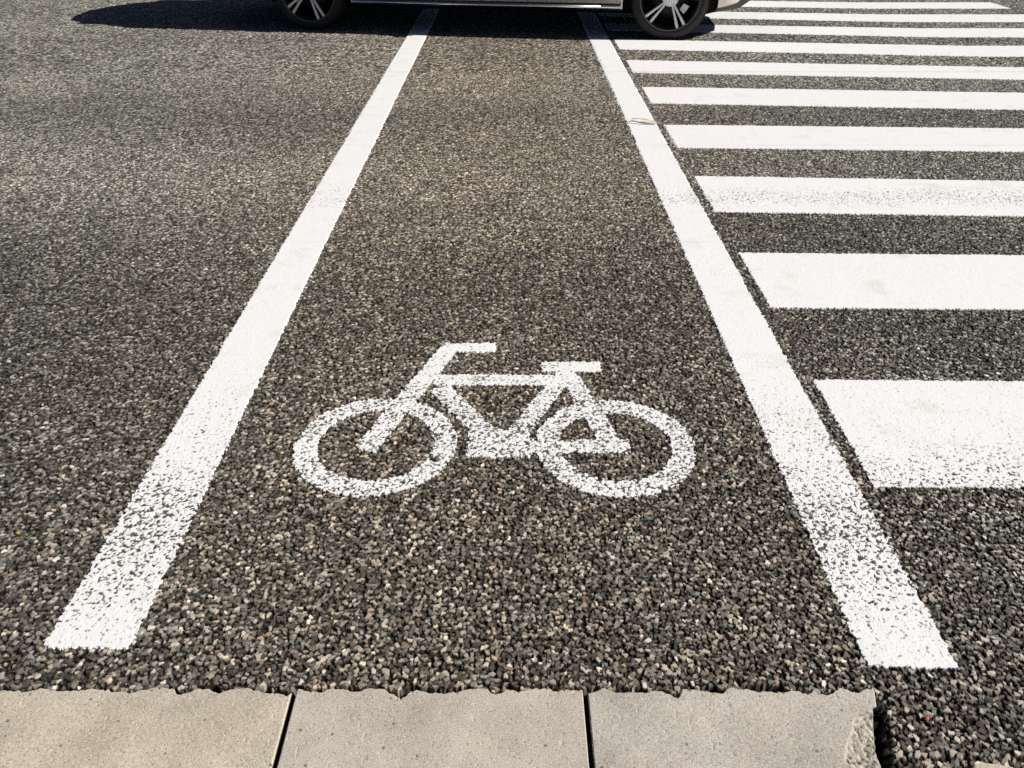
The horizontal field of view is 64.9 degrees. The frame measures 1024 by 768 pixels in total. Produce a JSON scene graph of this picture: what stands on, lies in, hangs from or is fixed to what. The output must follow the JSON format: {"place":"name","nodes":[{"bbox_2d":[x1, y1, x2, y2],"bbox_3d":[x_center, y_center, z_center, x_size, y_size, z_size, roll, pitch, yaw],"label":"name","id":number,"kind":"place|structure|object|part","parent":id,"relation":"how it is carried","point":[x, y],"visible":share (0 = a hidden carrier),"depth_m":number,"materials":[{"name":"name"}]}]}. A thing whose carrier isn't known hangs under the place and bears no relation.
{"place":"outdoors","nodes":[
{"label":"outdoors","id":0,"kind":"place"},
{"bbox_2d":[0,0,1023,767],"bbox_3d":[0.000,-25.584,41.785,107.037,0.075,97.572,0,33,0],"label":"road","id":1,"kind":"structure","parent":0,"point":[176,178],"depth_m":2.28,"materials":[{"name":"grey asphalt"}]},
{"bbox_2d":[0,687,293,767],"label":"kerb block","id":2,"kind":"structure","parent":1,"relation":"on","point":[162,727],"depth_m":1.28,"materials":[{"name":"concrete"}]},
{"bbox_2d":[44,8,438,649],"bbox_3d":[-0.765,-2.573,6.122,0.190,0.017,11.208,0,33,0],"label":"lane line","id":3,"kind":"object","parent":1,"relation":"on","point":[122,580],"visible":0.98,"depth_m":1.97,"materials":[{"name":"paint"}]},
{"bbox_2d":[277,688,588,767],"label":"kerb block","id":4,"kind":"structure","parent":1,"relation":"on","point":[467,728],"depth_m":1.28,"materials":[{"name":"grey concrete"}]},
{"bbox_2d":[587,743,592,767],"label":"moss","id":5,"kind":"object","parent":4,"relation":"attached to","point":[589,755],"visible":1,"depth_m":1.25,"materials":[{"name":"black"}]},
{"bbox_2d":[292,342,695,498],"bbox_3d":[-0.041,0.067,2.043,0.961,0.013,0.681,0,33,0],"label":"bicycle symbol","id":6,"kind":"object","parent":1,"relation":"on","point":[547,447],"visible":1,"depth_m":1.96,"materials":[{"name":"paint"}]},
{"bbox_2d":[433,456,440,460],"bbox_3d":[-0.173,0.173,1.863,0.020,0.010,0.014,24,40,33],"label":"pebble","id":7,"kind":"object","parent":6,"relation":"on","point":[436,458],"visible":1,"depth_m":1.86,"materials":[{"name":"stone"}]},
{"bbox_2d":[272,0,749,38],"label":"passenger car","id":8,"kind":"object","parent":1,"relation":"on","point":[667,19],"visible":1,"depth_m":6.35,"materials":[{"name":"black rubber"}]},
{"bbox_3d":[0.303,-3.244,6.078,1.083,0.679,0.034,5,33,7],"label":"door","id":9,"kind":"part","parent":8,"relation":"part of","materials":[{"name":"silver metal"}]},
{"bbox_2d":[586,688,880,767],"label":"kerb block","id":10,"kind":"structure","parent":1,"relation":"on","point":[731,728],"depth_m":1.28,"materials":[{"name":"grey concrete"}]},
{"bbox_2d":[577,12,959,669],"bbox_3d":[0.685,-2.561,6.105,0.210,0.018,11.250,0,33,0],"label":"lane line","id":11,"kind":"object","parent":1,"relation":"on","point":[867,580],"visible":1,"depth_m":1.92,"materials":[{"name":"paint"}]},
{"bbox_2d":[625,118,660,123],"bbox_3d":[0.713,-1.397,4.279,0.214,0.015,0.070,10,34,14],"label":"dry leaf","id":12,"kind":"object","parent":11,"relation":"on","point":[643,121],"visible":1,"depth_m":4.27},
{"bbox_2d":[598,12,1023,22],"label":"zebra stripe","id":13,"kind":"object","parent":1,"relation":"on","point":[963,18],"visible":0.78,"depth_m":7.26,"materials":[{"name":"paint"}]},
{"bbox_2d":[604,23,1023,37],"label":"zebra stripe","id":14,"kind":"object","parent":1,"relation":"on","point":[935,32],"visible":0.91,"depth_m":6.65,"materials":[{"name":"paint"}]},
{"bbox_2d":[614,39,1023,56],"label":"zebra stripe","id":15,"kind":"object","parent":1,"relation":"on","point":[879,49],"visible":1,"depth_m":6.00,"materials":[{"name":"paint"}]},
{"bbox_2d":[626,60,1023,79],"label":"zebra stripe","id":16,"kind":"object","parent":1,"relation":"on","point":[827,70],"visible":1,"depth_m":5.39,"materials":[{"name":"paint"}]},
{"bbox_2d":[642,87,1023,109],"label":"zebra stripe","id":17,"kind":"object","parent":1,"relation":"on","point":[855,98],"visible":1,"depth_m":4.73,"materials":[{"name":"paint"}]},
{"bbox_2d":[663,125,1023,152],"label":"zebra stripe","id":18,"kind":"object","parent":1,"relation":"on","point":[955,139],"visible":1,"depth_m":4.04,"materials":[{"name":"paint"}]},
{"bbox_2d":[694,176,1023,216],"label":"zebra stripe","id":19,"kind":"object","parent":1,"relation":"on","point":[833,196],"visible":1,"depth_m":3.34,"materials":[{"name":"paint"}]},
{"bbox_2d":[742,1,1008,8],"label":"zebra stripe","id":20,"kind":"object","parent":1,"relation":"on","point":[920,5],"visible":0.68,"depth_m":7.82,"materials":[{"name":"paint"}]},
{"bbox_2d":[738,252,1023,310],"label":"zebra stripe","id":21,"kind":"object","parent":1,"relation":"on","point":[869,281],"visible":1,"depth_m":2.67,"materials":[{"name":"paint"}]},
{"bbox_2d":[812,379,1023,489],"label":"zebra stripe","id":22,"kind":"object","parent":1,"relation":"on","point":[916,433],"visible":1,"depth_m":1.97,"materials":[{"name":"paint"}]},
{"bbox_2d":[940,761,1023,767],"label":"kerb block","id":23,"kind":"structure","parent":1,"relation":"on","point":[983,765],"depth_m":1.24,"materials":[{"name":"concrete"}]}
]}

